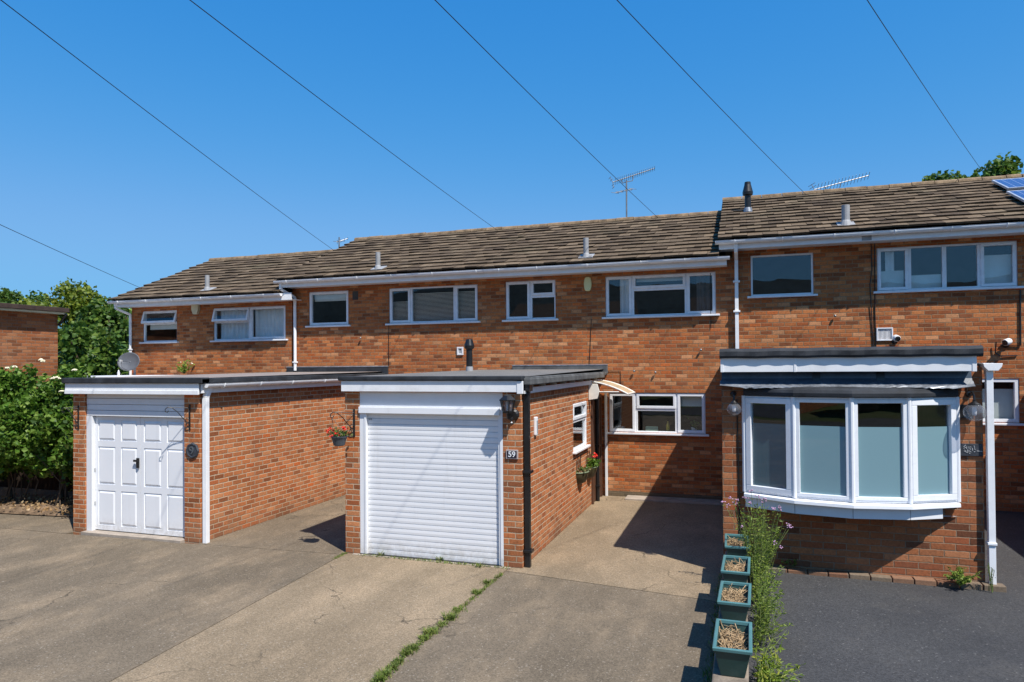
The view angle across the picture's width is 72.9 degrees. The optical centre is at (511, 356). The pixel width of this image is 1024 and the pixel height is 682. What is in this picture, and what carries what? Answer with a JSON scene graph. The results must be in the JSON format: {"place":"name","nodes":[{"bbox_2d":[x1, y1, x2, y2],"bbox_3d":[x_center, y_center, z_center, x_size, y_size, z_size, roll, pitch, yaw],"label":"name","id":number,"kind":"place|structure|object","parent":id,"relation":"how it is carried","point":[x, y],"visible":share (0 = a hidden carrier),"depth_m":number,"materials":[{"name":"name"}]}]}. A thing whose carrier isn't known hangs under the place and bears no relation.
{"place":"outdoors","nodes":[
{"label":"outdoors","id":0,"kind":"place"},
{"bbox_2d":[87,370,161,377],"bbox_3d":[-9.409,1.644,16.797,1.850,2.675,1.900,-1,-1,19],"label":"porch","id":1,"kind":"object","parent":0,"point":[118,374],"visible":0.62,"depth_m":16.22,"materials":[{"name":"white plastic"}]},
{"bbox_2d":[117,352,139,374],"bbox_3d":[-9.815,0.285,17.679,0.467,0.818,0.472,-1,-1,44],"label":"satellite dish","id":2,"kind":"object","parent":1,"relation":"attached to","point":[128,361],"visible":0.99,"depth_m":17.75,"materials":[{"name":"grey metal"}]},
{"bbox_2d":[0,487,722,681],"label":"driveway","id":3,"kind":"structure","parent":0,"point":[611,589],"depth_m":7.88,"materials":[{"name":"grey concrete"}]},
{"bbox_2d":[0,494,72,516],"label":"soil bed","id":4,"kind":"object","parent":3,"relation":"on","point":[17,509],"visible":0.27,"depth_m":13.13,"materials":[{"name":"brown soil"}]},
{"bbox_2d":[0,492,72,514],"bbox_3d":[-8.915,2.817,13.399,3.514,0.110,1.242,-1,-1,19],"label":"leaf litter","id":5,"kind":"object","parent":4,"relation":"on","point":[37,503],"visible":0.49,"depth_m":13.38,"materials":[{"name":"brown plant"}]},
{"bbox_2d":[0,358,95,506],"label":"elder bush","id":6,"kind":"object","parent":4,"relation":"on","point":[36,430],"visible":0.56,"depth_m":13.27,"materials":[{"name":"green plant"}]},
{"bbox_2d":[0,466,72,491],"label":"timber fence","id":7,"kind":"object","parent":3,"relation":"on","point":[51,483],"visible":0.09,"depth_m":15.63,"materials":[{"name":"brown wood"}]},
{"bbox_2d":[81,529,184,542],"bbox_3d":[-6.061,2.925,11.161,2.050,0.135,0.240,-1,-1,19],"label":"door sill strip","id":8,"kind":"object","parent":3,"relation":"on","point":[133,535],"depth_m":11.10,"materials":[{"name":"concrete"}]},
{"bbox_2d":[62,366,388,543],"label":"garage","id":9,"kind":"structure","parent":3,"relation":"on","point":[268,450],"depth_m":11.44,"materials":[{"name":"red brick"}]},
{"bbox_2d":[62,405,78,429],"bbox_3d":[-7.303,1.006,11.475,0.246,0.400,0.025,0,-1,-25],"label":"hanging bracket","id":10,"kind":"object","parent":9,"relation":"attached to","point":[77,421],"visible":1,"depth_m":11.51,"materials":[{"name":"black metal"}]},
{"bbox_2d":[94,416,140,532],"bbox_3d":[-6.466,1.913,11.355,0.973,1.870,0.095,-1,-1,19],"label":"door","id":11,"kind":"structure","parent":9,"relation":"in","point":[117,470],"depth_m":11.36,"materials":[{"name":"white paint"}]},
{"bbox_2d":[141,417,184,536],"bbox_3d":[-5.534,1.902,11.070,0.963,1.870,0.044,-1,-1,19],"label":"door","id":12,"kind":"structure","parent":9,"relation":"in","point":[162,438],"depth_m":11.06,"materials":[{"name":"white paint"}]},
{"bbox_2d":[165,405,190,429],"bbox_3d":[-5.163,0.940,10.718,0.357,0.400,0.025,0,-1,-25],"label":"hanging bracket","id":13,"kind":"object","parent":9,"relation":"attached to","point":[189,423],"visible":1,"depth_m":10.77,"materials":[{"name":"black metal"}]},
{"bbox_2d":[173,360,194,373],"bbox_3d":[-8.268,0.237,17.389,0.556,0.368,0.581,0,-1,-20],"label":"weed","id":14,"kind":"object","parent":9,"relation":"on","point":[183,370],"visible":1,"depth_m":17.39,"materials":[{"name":"green plant"}]},
{"bbox_2d":[186,443,198,458],"bbox_3d":[-4.959,1.453,10.755,0.248,0.248,0.034,-1,-1,19],"label":"house number plaque","id":15,"kind":"object","parent":9,"relation":"attached to","point":[192,450],"visible":1,"depth_m":10.74,"materials":[{"name":"stone"}]},
{"bbox_2d":[273,225,530,379],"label":"terraced house","id":16,"kind":"structure","parent":3,"relation":"on","point":[409,303],"depth_m":16.15,"materials":[{"name":"brown brick"}]},
{"bbox_2d":[305,290,350,327],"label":"window","id":17,"kind":"structure","parent":16,"relation":"in","point":[327,308],"depth_m":17.28,"materials":[{"name":"white plastic"}]},
{"bbox_2d":[190,0,496,229],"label":"overhead wire","id":18,"kind":"object","parent":16,"relation":"on","point":[321,100],"visible":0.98,"depth_m":9.51,"materials":[{"name":"black plastic"}]},
{"bbox_2d":[385,284,480,324],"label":"window","id":19,"kind":"structure","parent":16,"relation":"in","point":[454,304],"depth_m":15.87,"materials":[{"name":"white plastic"}]},
{"bbox_2d":[457,347,462,354],"bbox_3d":[-1.151,-0.132,15.400,0.150,0.180,0.030,-1,-1,19],"label":"boiler vent","id":20,"kind":"object","parent":16,"relation":"attached to","point":[459,350],"visible":1,"depth_m":15.40,"materials":[{"name":"white plastic"}]},
{"bbox_2d":[353,553,510,568],"bbox_3d":[-1.151,2.885,9.685,2.400,0.104,0.120,-1,-1,19],"label":"door threshold","id":21,"kind":"object","parent":3,"relation":"on","point":[430,561],"depth_m":9.65,"materials":[{"name":"concrete"}]},
{"bbox_2d":[338,339,607,567],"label":"garage","id":22,"kind":"structure","parent":3,"relation":"on","point":[432,472],"depth_m":9.83,"materials":[{"name":"red brick"}]},
{"bbox_2d":[330,409,354,436],"bbox_3d":[-2.443,0.960,10.007,0.357,0.400,0.025,0,-1,-25],"label":"hanging bracket","id":23,"kind":"object","parent":22,"relation":"attached to","point":[353,424],"visible":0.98,"depth_m":10.06,"materials":[{"name":"black metal"}]},
{"bbox_2d":[325,418,352,445],"bbox_3d":[-2.460,1.066,9.893,0.374,0.398,0.290,0,-1,-21],"label":"hanging basket","id":24,"kind":"object","parent":23,"relation":"hanging from","point":[338,437],"visible":1,"depth_m":9.84,"materials":[{"name":"grey plastic"}]},
{"bbox_2d":[499,395,518,422],"bbox_3d":[-0.054,0.693,9.198,0.242,0.384,0.261,-1,-1,19],"label":"wall lantern","id":25,"kind":"object","parent":22,"relation":"attached to","point":[512,414],"depth_m":9.17,"materials":[{"name":"black plastic"}]},
{"bbox_2d":[506,450,517,458],"bbox_3d":[0.000,1.306,9.296,0.170,0.124,0.030,-1,-1,19],"label":"house number plaque","id":26,"kind":"object","parent":22,"relation":"attached to","point":[511,454],"visible":1,"depth_m":9.29,"materials":[{"name":"black ceramic"}]},
{"bbox_2d":[534,417,537,434],"bbox_3d":[0.340,0.981,9.856,0.046,0.260,0.100,-1,-1,19],"label":"door chime box","id":27,"kind":"object","parent":22,"relation":"attached to","point":[535,425],"visible":1,"depth_m":9.81,"materials":[{"name":"white plastic"}]},
{"bbox_2d":[573,401,590,453],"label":"window","id":28,"kind":"structure","parent":22,"relation":"in","point":[578,445],"depth_m":13.08,"materials":[{"name":"white plastic"}]},
{"bbox_2d":[576,455,595,483],"bbox_3d":[1.297,2.018,12.418,0.374,0.490,0.486,-1,-1,19],"label":"wall trough","id":29,"kind":"object","parent":22,"relation":"attached to","point":[581,477],"depth_m":12.30,"materials":[{"name":"green plastic"}]},
{"bbox_2d":[586,451,600,477],"bbox_3d":[1.512,2.044,13.156,0.336,0.490,0.756,-1,-1,19],"label":"wall trough","id":30,"kind":"object","parent":22,"relation":"attached to","point":[592,463],"depth_m":13.06,"materials":[{"name":"green plastic"}]},
{"bbox_2d":[593,398,600,500],"bbox_3d":[1.678,1.837,13.871,0.020,2.005,0.750,-1,-1,19],"label":"side door","id":31,"kind":"structure","parent":22,"relation":"in","point":[599,398],"depth_m":13.73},
{"bbox_2d":[589,380,634,399],"bbox_3d":[1.996,0.638,13.652,0.762,0.371,1.107,-1,-1,19],"label":"door canopy","id":32,"kind":"object","parent":22,"relation":"attached to","point":[594,391],"visible":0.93,"depth_m":13.23,"materials":[{"name":"white plastic"}]},
{"bbox_2d":[482,210,733,499],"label":"terraced house","id":33,"kind":"structure","parent":3,"relation":"on","point":[647,318],"depth_m":14.31,"materials":[{"name":"brown brick"}]},
{"bbox_2d":[502,279,558,321],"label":"window","id":34,"kind":"structure","parent":33,"relation":"in","point":[534,300],"depth_m":16.12,"materials":[{"name":"white plastic"}]},
{"bbox_2d":[435,0,656,216],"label":"overhead wire","id":35,"kind":"object","parent":33,"relation":"attached to","point":[537,101],"visible":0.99,"depth_m":9.63,"materials":[{"name":"black plastic"}]},
{"bbox_2d":[584,277,591,290],"bbox_3d":[1.581,-1.520,14.473,0.162,0.294,0.075,-1,-1,19],"label":"alarm box","id":36,"kind":"object","parent":33,"relation":"attached to","point":[587,283],"visible":1,"depth_m":14.44,"materials":[{"name":"yellow plastic"}]},
{"bbox_2d":[609,166,654,216],"bbox_3d":[3.034,-4.094,17.582,1.188,1.448,0.344,0,-1,-9],"label":"tv aerial","id":37,"kind":"object","parent":33,"relation":"on","point":[639,173],"visible":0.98,"depth_m":17.48,"materials":[{"name":"metal"}]},
{"bbox_2d":[645,426,657,430],"bbox_3d":[2.884,1.482,14.303,0.250,0.095,0.100,-1,-1,19],"label":"tissue box","id":38,"kind":"object","parent":33,"relation":"on","point":[651,428],"visible":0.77,"depth_m":14.26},
{"bbox_2d":[607,393,708,436],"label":"window","id":39,"kind":"structure","parent":33,"relation":"in","point":[634,412],"depth_m":15.05,"materials":[{"name":"white plastic"}]},
{"bbox_2d":[602,271,719,318],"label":"window","id":40,"kind":"structure","parent":33,"relation":"in","point":[676,294],"depth_m":14.38,"materials":[{"name":"white plastic"}]},
{"bbox_2d":[666,421,669,430],"bbox_3d":[3.186,1.421,14.182,0.068,0.210,0.068,-1,-1,19],"label":"bottle","id":41,"kind":"object","parent":33,"relation":"on","point":[667,427],"visible":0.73,"depth_m":14.16,"materials":[{"name":"glass"}]},
{"bbox_2d":[688,418,701,429],"bbox_3d":[3.692,1.365,14.021,0.220,0.311,0.268,0,-1,-41],"label":"flower pot","id":42,"kind":"object","parent":33,"relation":"in","point":[694,425],"visible":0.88,"depth_m":13.99,"materials":[{"name":"white ceramic"}]},
{"bbox_2d":[625,495,722,504],"bbox_3d":[3.230,2.853,13.712,1.950,0.085,0.380,-1,-1,19],"label":"paving slab strip","id":43,"kind":"object","parent":3,"relation":"on","point":[674,500],"visible":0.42,"depth_m":13.66,"materials":[{"name":"concrete"}]},
{"bbox_2d":[0,0,1023,327],"label":"sky","id":44,"kind":"structure","parent":0,"point":[822,88],"materials":[{"name":"blue"}]},
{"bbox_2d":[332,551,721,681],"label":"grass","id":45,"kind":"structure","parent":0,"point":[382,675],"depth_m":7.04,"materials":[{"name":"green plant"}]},
{"bbox_2d":[748,510,1023,681],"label":"tarmac drive","id":46,"kind":"structure","parent":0,"point":[848,630],"depth_m":6.81,"materials":[{"name":"grey asphalt"}]},
{"bbox_2d":[721,489,793,652],"bbox_3d":[2.743,2.127,7.402,0.765,1.111,2.593,-1,-1,11],"label":"border plant","id":47,"kind":"object","parent":46,"relation":"on","point":[760,564],"visible":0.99,"depth_m":7.88,"materials":[{"name":"green plant"}]},
{"bbox_2d":[751,630,805,681],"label":"border plant","id":48,"kind":"object","parent":46,"relation":"on","point":[769,676],"visible":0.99,"depth_m":5.58,"materials":[{"name":"green plant"}]},
{"bbox_2d":[781,559,797,567],"bbox_3d":[3.533,2.595,8.751,0.192,0.152,0.305,-1,-1,42],"label":"weed","id":49,"kind":"object","parent":46,"relation":"on","point":[794,564],"visible":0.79,"depth_m":8.69,"materials":[{"name":"green plant"}]},
{"bbox_2d":[719,345,1002,584],"bbox_3d":[4.870,1.321,10.566,3.094,2.953,5.348,-1,-1,19],"label":"front extension","id":50,"kind":"object","parent":46,"relation":"on","point":[848,459],"visible":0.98,"depth_m":8.29,"materials":[{"name":"brick"}]},
{"bbox_2d":[730,391,739,415],"bbox_3d":[2.824,0.590,8.827,0.176,0.307,0.258,-1,-1,19],"label":"globe lamp","id":51,"kind":"object","parent":50,"relation":"attached to","point":[733,403],"visible":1,"depth_m":8.77,"materials":[{"name":"clear glass"}]},
{"bbox_2d":[745,395,791,496],"bbox_3d":[3.218,1.103,8.672,0.617,1.225,0.089,-1,-1,44],"label":"window","id":52,"kind":"structure","parent":50,"relation":"in","point":[768,446],"depth_m":8.67,"materials":[{"name":"white plastic"}]},
{"bbox_2d":[796,397,849,501],"bbox_3d":[3.721,1.095,8.310,0.623,1.225,0.079,-1,-1,29],"label":"window","id":53,"kind":"structure","parent":50,"relation":"in","point":[822,452],"depth_m":8.30,"materials":[{"name":"white plastic"}]},
{"bbox_2d":[854,397,907,502],"bbox_3d":[4.301,1.088,8.116,0.613,1.225,0.079,-1,-1,8],"label":"window","id":54,"kind":"structure","parent":50,"relation":"in","point":[881,469],"depth_m":8.10,"materials":[{"name":"white plastic"}]},
{"bbox_2d":[906,397,957,502],"bbox_3d":[4.908,1.083,8.106,0.603,1.225,0.089,0,-1,-8],"label":"window","id":55,"kind":"structure","parent":50,"relation":"in","point":[934,449],"depth_m":8.10,"materials":[{"name":"white plastic"}]},
{"bbox_2d":[960,443,982,455],"bbox_3d":[5.346,1.085,8.100,0.256,0.144,0.024,-1,-1,19],"label":"slate plaque","id":56,"kind":"object","parent":50,"relation":"attached to","point":[971,449],"visible":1,"depth_m":8.09,"materials":[{"name":"grey stone"}]},
{"bbox_2d":[960,391,985,418],"bbox_3d":[5.308,0.566,7.982,0.227,0.347,0.282,-1,-1,19],"label":"globe lamp","id":57,"kind":"object","parent":50,"relation":"attached to","point":[969,410],"visible":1,"depth_m":8.09,"materials":[{"name":"clear glass"}]},
{"bbox_2d":[769,566,1006,591],"bbox_3d":[4.428,2.670,8.336,2.542,0.094,0.132,-1,-1,19],"label":"brick edging","id":58,"kind":"object","parent":46,"relation":"on","point":[984,586],"visible":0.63,"depth_m":8.25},
{"bbox_2d":[943,565,980,585],"bbox_3d":[5.153,2.515,7.941,0.299,0.210,0.329,0,-1,-32],"label":"weed","id":59,"kind":"object","parent":46,"relation":"on","point":[960,579],"visible":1,"depth_m":7.94,"materials":[{"name":"green plant"}]},
{"bbox_2d":[987,563,994,591],"bbox_3d":[5.423,2.494,7.848,0.087,0.340,0.095,-1,-1,19],"label":"weed","id":60,"kind":"object","parent":46,"relation":"on","point":[990,579],"visible":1,"depth_m":7.86,"materials":[{"name":"green plant"}]},
{"label":"ground","id":61,"kind":"structure","parent":0,"visible":0},
{"bbox_2d":[0,287,22,303],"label":"tree","id":62,"kind":"object","parent":61,"relation":"on","point":[6,293],"visible":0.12,"depth_m":52.62,"materials":[{"name":"green plant"}]},
{"bbox_2d":[0,290,60,336],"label":"tree","id":63,"kind":"object","parent":61,"relation":"on","point":[39,297],"visible":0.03,"depth_m":41.67,"materials":[{"name":"green plant"}]},
{"bbox_2d":[0,303,68,387],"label":"flat roofed house","id":64,"kind":"structure","parent":61,"relation":"on","point":[28,334],"depth_m":16.89,"materials":[{"name":"brick"}]},
{"bbox_2d":[14,277,107,365],"bbox_3d":[-23.683,-0.428,36.605,5.517,7.501,5.544,0,-1,-39],"label":"tree","id":65,"kind":"object","parent":61,"relation":"on","point":[77,299],"visible":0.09,"depth_m":35.35,"materials":[{"name":"green plant"}]},
{"bbox_2d":[58,321,128,375],"bbox_3d":[-16.397,0.865,27.056,3.125,4.596,4.214,-1,-1,6],"label":"tree","id":66,"kind":"object","parent":61,"relation":"on","point":[96,358],"visible":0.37,"depth_m":26.47,"materials":[{"name":"green plant"}]},
{"bbox_2d":[59,296,131,373],"bbox_3d":[-18.344,0.240,31.490,3.846,5.970,4.247,0,-1,-22],"label":"tree","id":67,"kind":"object","parent":61,"relation":"on","point":[109,317],"visible":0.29,"depth_m":30.64,"materials":[{"name":"green plant"}]},
{"bbox_2d":[107,249,334,380],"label":"terraced house","id":68,"kind":"structure","parent":61,"relation":"on","point":[241,321],"depth_m":17.71,"materials":[{"name":"brown brick"}]},
{"bbox_2d":[0,224,141,288],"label":"overhead wire","id":69,"kind":"object","parent":68,"relation":"attached to","point":[67,255],"visible":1,"depth_m":14.13,"materials":[{"name":"black plastic"}]},
{"bbox_2d":[139,310,178,343],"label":"window","id":70,"kind":"structure","parent":68,"relation":"in","point":[159,326],"depth_m":18.38,"materials":[{"name":"white plastic"}]},
{"bbox_2d":[1,0,332,249],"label":"overhead wire","id":71,"kind":"object","parent":68,"relation":"attached to","point":[141,107],"visible":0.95,"depth_m":9.53,"materials":[{"name":"black plastic"}]},
{"bbox_2d":[191,305,199,313],"bbox_3d":[-8.068,-1.210,17.695,0.220,0.240,0.090,-1,-1,19],"label":"alarm box","id":72,"kind":"object","parent":68,"relation":"attached to","point":[195,309],"visible":1,"depth_m":17.65,"materials":[{"name":"beige plastic"}]},
{"bbox_2d":[210,305,287,341],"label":"window","id":73,"kind":"structure","parent":68,"relation":"in","point":[261,323],"depth_m":17.34,"materials":[{"name":"white plastic"}]},
{"bbox_2d":[333,237,347,247],"bbox_3d":[-4.984,-3.216,20.157,0.479,0.568,0.158,0,-1,-33],"label":"tv aerial","id":74,"kind":"object","parent":68,"relation":"attached to","point":[338,241],"visible":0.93,"depth_m":20.07,"materials":[{"name":"metal"}]},
{"bbox_2d":[712,551,748,681],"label":"wall","id":75,"kind":"structure","parent":61,"relation":"on","point":[717,676],"depth_m":5.38,"materials":[{"name":"concrete"}]},
{"bbox_2d":[712,618,752,677],"bbox_3d":[1.787,2.347,5.604,0.294,0.246,0.647,-1,-1,19],"label":"planter","id":76,"kind":"object","parent":75,"relation":"on","point":[732,645],"visible":1,"depth_m":5.47,"materials":[{"name":"green plastic"}]},
{"bbox_2d":[717,581,751,620],"bbox_3d":[2.134,2.345,6.638,0.294,0.268,0.647,-1,-1,20],"label":"planter","id":77,"kind":"object","parent":75,"relation":"on","point":[734,600],"visible":0.98,"depth_m":6.51,"materials":[{"name":"green plastic"}]},
{"bbox_2d":[721,555,750,582],"bbox_3d":[2.448,2.356,7.576,0.294,0.261,0.647,-1,-1,20],"label":"planter","id":78,"kind":"object","parent":75,"relation":"on","point":[735,568],"visible":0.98,"depth_m":7.56,"materials":[{"name":"green plastic"}]},
{"bbox_2d":[725,533,749,556],"bbox_3d":[2.782,2.367,8.572,0.294,0.254,0.647,-1,-1,17],"label":"planter","id":79,"kind":"object","parent":75,"relation":"on","point":[734,545],"visible":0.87,"depth_m":8.52,"materials":[{"name":"green plastic"}]},
{"bbox_2d":[715,174,1023,511],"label":"terraced house","id":80,"kind":"structure","parent":61,"relation":"on","point":[932,263],"depth_m":12.88,"materials":[{"name":"brown brick"}]},
{"bbox_2d":[617,0,799,188],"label":"overhead wire","id":81,"kind":"object","parent":80,"relation":"attached to","point":[701,88],"visible":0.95,"depth_m":9.47,"materials":[{"name":"black plastic"}]},
{"bbox_2d":[747,253,817,298],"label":"window","id":82,"kind":"structure","parent":80,"relation":"in","point":[779,275],"depth_m":14.48,"materials":[{"name":"grey glass"}]},
{"bbox_2d":[808,172,869,190],"bbox_3d":[7.813,-4.051,16.498,1.386,0.655,0.374,0,-1,1],"label":"tv aerial","id":83,"kind":"object","parent":80,"relation":"attached to","point":[838,182],"visible":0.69,"depth_m":16.49,"materials":[{"name":"metal"}]},
{"bbox_2d":[876,327,892,340],"bbox_3d":[6.836,-0.417,12.726,0.270,0.240,0.030,-1,-1,19],"label":"wall vent","id":84,"kind":"object","parent":80,"relation":"attached to","point":[882,334],"depth_m":12.73,"materials":[{"name":"white plastic"}]},
{"bbox_2d":[891,335,900,343],"bbox_3d":[6.965,-0.322,12.581,0.131,0.166,0.221,-1,-1,19],"label":"security camera","id":85,"kind":"object","parent":80,"relation":"attached to","point":[896,339],"visible":1,"depth_m":12.50,"materials":[{"name":"white plastic"}]},
{"bbox_2d":[867,0,982,171],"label":"overhead wire","id":86,"kind":"object","parent":80,"relation":"attached to","point":[916,75],"visible":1,"depth_m":9.64,"materials":[{"name":"black plastic"}]},
{"bbox_2d":[873,241,1023,293],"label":"window","id":87,"kind":"structure","parent":80,"relation":"in","point":[985,265],"depth_m":12.77,"materials":[{"name":"white plastic"}]},
{"bbox_2d":[982,378,1023,425],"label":"window","id":88,"kind":"structure","parent":80,"relation":"in","point":[1006,390],"depth_m":12.25,"materials":[{"name":"white plastic"}]},
{"bbox_2d":[1002,338,1012,347],"bbox_3d":[8.585,-0.243,12.039,0.160,0.165,0.218,-1,-1,19],"label":"security camera","id":89,"kind":"object","parent":80,"relation":"attached to","point":[1007,342],"visible":1,"depth_m":11.98,"materials":[{"name":"white plastic"}]},
{"bbox_2d":[922,169,967,180],"bbox_3d":[16.492,-2.113,26.207,1.533,9.990,2.258,0,-1,-21],"label":"tree","id":90,"kind":"object","parent":61,"relation":"on","point":[945,175],"visible":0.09,"depth_m":26.21,"materials":[{"name":"green plant"}]},
{"bbox_2d":[956,151,1023,178],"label":"tree","id":91,"kind":"object","parent":61,"relation":"on","point":[1005,166],"visible":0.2,"depth_m":25.14,"materials":[{"name":"green plant"}]},
{"bbox_3d":[12.631,-0.543,14.015,5.151,6.733,7.205,-1,-1,19],"label":"terraced house","id":92,"kind":"object","parent":61,"relation":"on","visible":0},
{"bbox_2d":[992,177,1023,189],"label":"solar panel","id":93,"kind":"object","parent":92,"relation":"attached to","point":[1012,183],"visible":1,"depth_m":13.80,"materials":[{"name":"glass"}]},
{"bbox_2d":[1006,190,1023,201],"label":"solar panel","id":94,"kind":"object","parent":92,"relation":"on","point":[1018,194],"visible":1,"depth_m":12.89,"materials":[{"name":"glass"}]}
]}

